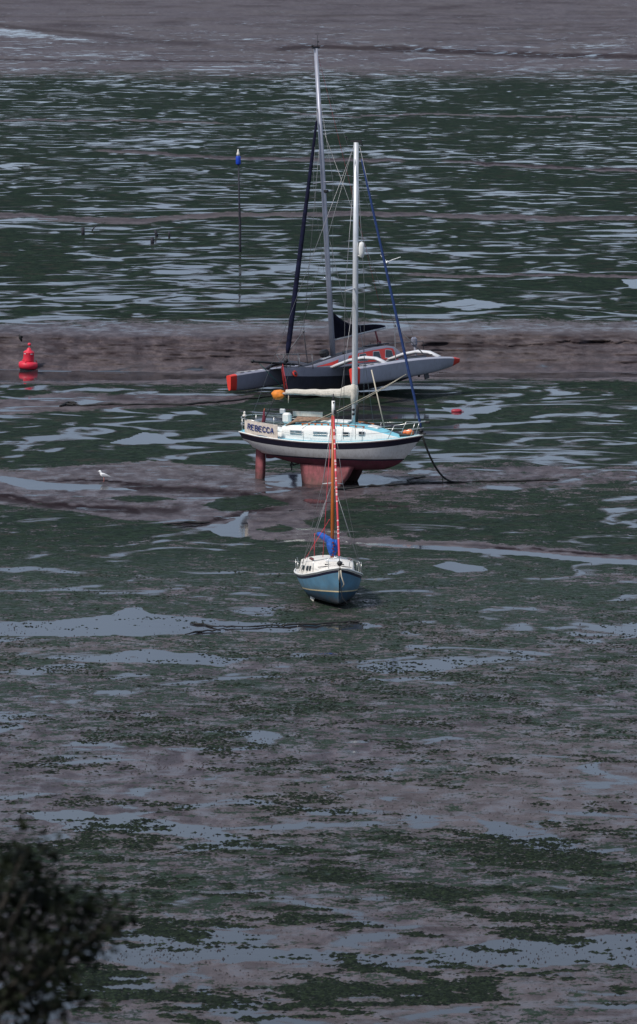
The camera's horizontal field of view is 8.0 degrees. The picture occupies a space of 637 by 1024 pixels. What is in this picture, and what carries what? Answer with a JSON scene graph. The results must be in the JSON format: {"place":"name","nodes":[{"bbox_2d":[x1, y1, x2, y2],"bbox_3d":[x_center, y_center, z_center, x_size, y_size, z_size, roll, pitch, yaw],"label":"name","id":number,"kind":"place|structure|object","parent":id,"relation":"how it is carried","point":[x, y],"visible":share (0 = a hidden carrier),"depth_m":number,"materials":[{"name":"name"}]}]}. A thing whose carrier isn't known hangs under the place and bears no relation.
{"place":"outdoors","nodes":[
{"label":"outdoors","id":0,"kind":"place"},
{"bbox_2d":[0,814,137,1023],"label":"hillside tree","id":1,"kind":"object","parent":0,"point":[38,970],"visible":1,"depth_m":24.91,"materials":[{"name":"green plant"}]},
{"bbox_2d":[0,0,636,1023],"bbox_3d":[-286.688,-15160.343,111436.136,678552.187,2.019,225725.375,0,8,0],"label":"mudflat ground","id":2,"kind":"structure","parent":0,"point":[498,146],"depth_m":206.28,"materials":[{"name":"soil"}]},
{"bbox_2d":[19,343,37,370],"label":"channel buoy","id":3,"kind":"object","parent":2,"relation":"on","point":[27,363],"visible":1,"depth_m":249.19,"materials":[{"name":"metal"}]},
{"bbox_2d":[64,401,76,405],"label":"rope loop","id":4,"kind":"object","parent":2,"relation":"on","point":[67,402],"visible":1,"depth_m":233.05,"materials":[{"name":"black fabric"}]},
{"bbox_2d":[81,227,84,234],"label":"mooring stump","id":5,"kind":"object","parent":2,"relation":"on","point":[82,230],"visible":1,"depth_m":328.17,"materials":[{"name":"brown wood"}]},
{"bbox_2d":[98,470,110,481],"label":"herring gull","id":6,"kind":"object","parent":2,"relation":"on","point":[103,474],"visible":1,"depth_m":202.29,"materials":[{"name":"white"}]},
{"bbox_2d":[59,395,271,406],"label":"mooring rope","id":7,"kind":"object","parent":2,"relation":"on","point":[193,403],"visible":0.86,"depth_m":232.52,"materials":[{"name":"fabric"}]},
{"bbox_2d":[163,520,209,524],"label":"sunken rope","id":8,"kind":"object","parent":2,"relation":"on","point":[192,522],"visible":1,"depth_m":189.06,"materials":[{"name":"fabric"}]},
{"bbox_2d":[185,629,220,634],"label":"rope scrap","id":9,"kind":"object","parent":2,"relation":"on","point":[202,631],"visible":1,"depth_m":161.31,"materials":[{"name":"brown fabric"}]},
{"bbox_2d":[236,149,240,251],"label":"channel marker post","id":10,"kind":"object","parent":2,"relation":"on","point":[238,159],"visible":0.97,"depth_m":312.39,"materials":[{"name":"grey wood"}]},
{"bbox_2d":[190,620,359,627],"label":"mooring chain","id":11,"kind":"object","parent":2,"relation":"on","point":[307,623],"visible":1,"depth_m":162.77,"materials":[{"name":"metal"}]},
{"bbox_2d":[0,567,636,1023],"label":"seaweed","id":12,"kind":"object","parent":2,"relation":"on","point":[328,993],"visible":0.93,"depth_m":122.70,"materials":[{"name":"green plant"}]},
{"bbox_2d":[0,563,636,1001],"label":"strewn stones","id":13,"kind":"object","parent":2,"relation":"on","point":[348,811],"visible":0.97,"depth_m":128.12,"materials":[{"name":"grey stone"}]},
{"bbox_2d":[294,394,362,603],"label":"sailboat","id":14,"kind":"object","parent":2,"relation":"on","point":[331,577],"visible":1,"depth_m":167.68,"materials":[{"name":"blue paint"}]},
{"bbox_2d":[239,136,429,485],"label":"sailboat","id":15,"kind":"object","parent":2,"relation":"on","point":[302,439],"visible":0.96,"depth_m":200.98,"materials":[{"name":"white paint"}]},
{"bbox_2d":[422,436,453,483],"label":"anchor rode","id":16,"kind":"object","parent":15,"relation":"hanging from","point":[433,463],"visible":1,"depth_m":200.87,"materials":[{"name":"fabric"}]},
{"bbox_2d":[226,35,459,397],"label":"trimaran","id":17,"kind":"object","parent":2,"relation":"on","point":[385,364],"visible":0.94,"depth_m":236.66,"materials":[{"name":"grey plastic"}]},
{"bbox_2d":[334,483,409,489],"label":"ground tackle","id":18,"kind":"object","parent":2,"relation":"on","point":[360,486],"visible":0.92,"depth_m":200.61,"materials":[{"name":"metal"}]},
{"bbox_2d":[406,475,470,483],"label":"anchor chain","id":19,"kind":"object","parent":2,"relation":"on","point":[409,481],"visible":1,"depth_m":201.89,"materials":[{"name":"metal"}]},
{"bbox_2d":[451,409,463,411],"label":"mooring buoy","id":20,"kind":"object","parent":2,"relation":"on","point":[456,410],"visible":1,"depth_m":229.40,"materials":[{"name":"red plastic"}]},
{"bbox_2d":[471,478,559,481],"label":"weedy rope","id":21,"kind":"object","parent":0,"point":[542,479],"visible":1,"depth_m":202.31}
]}

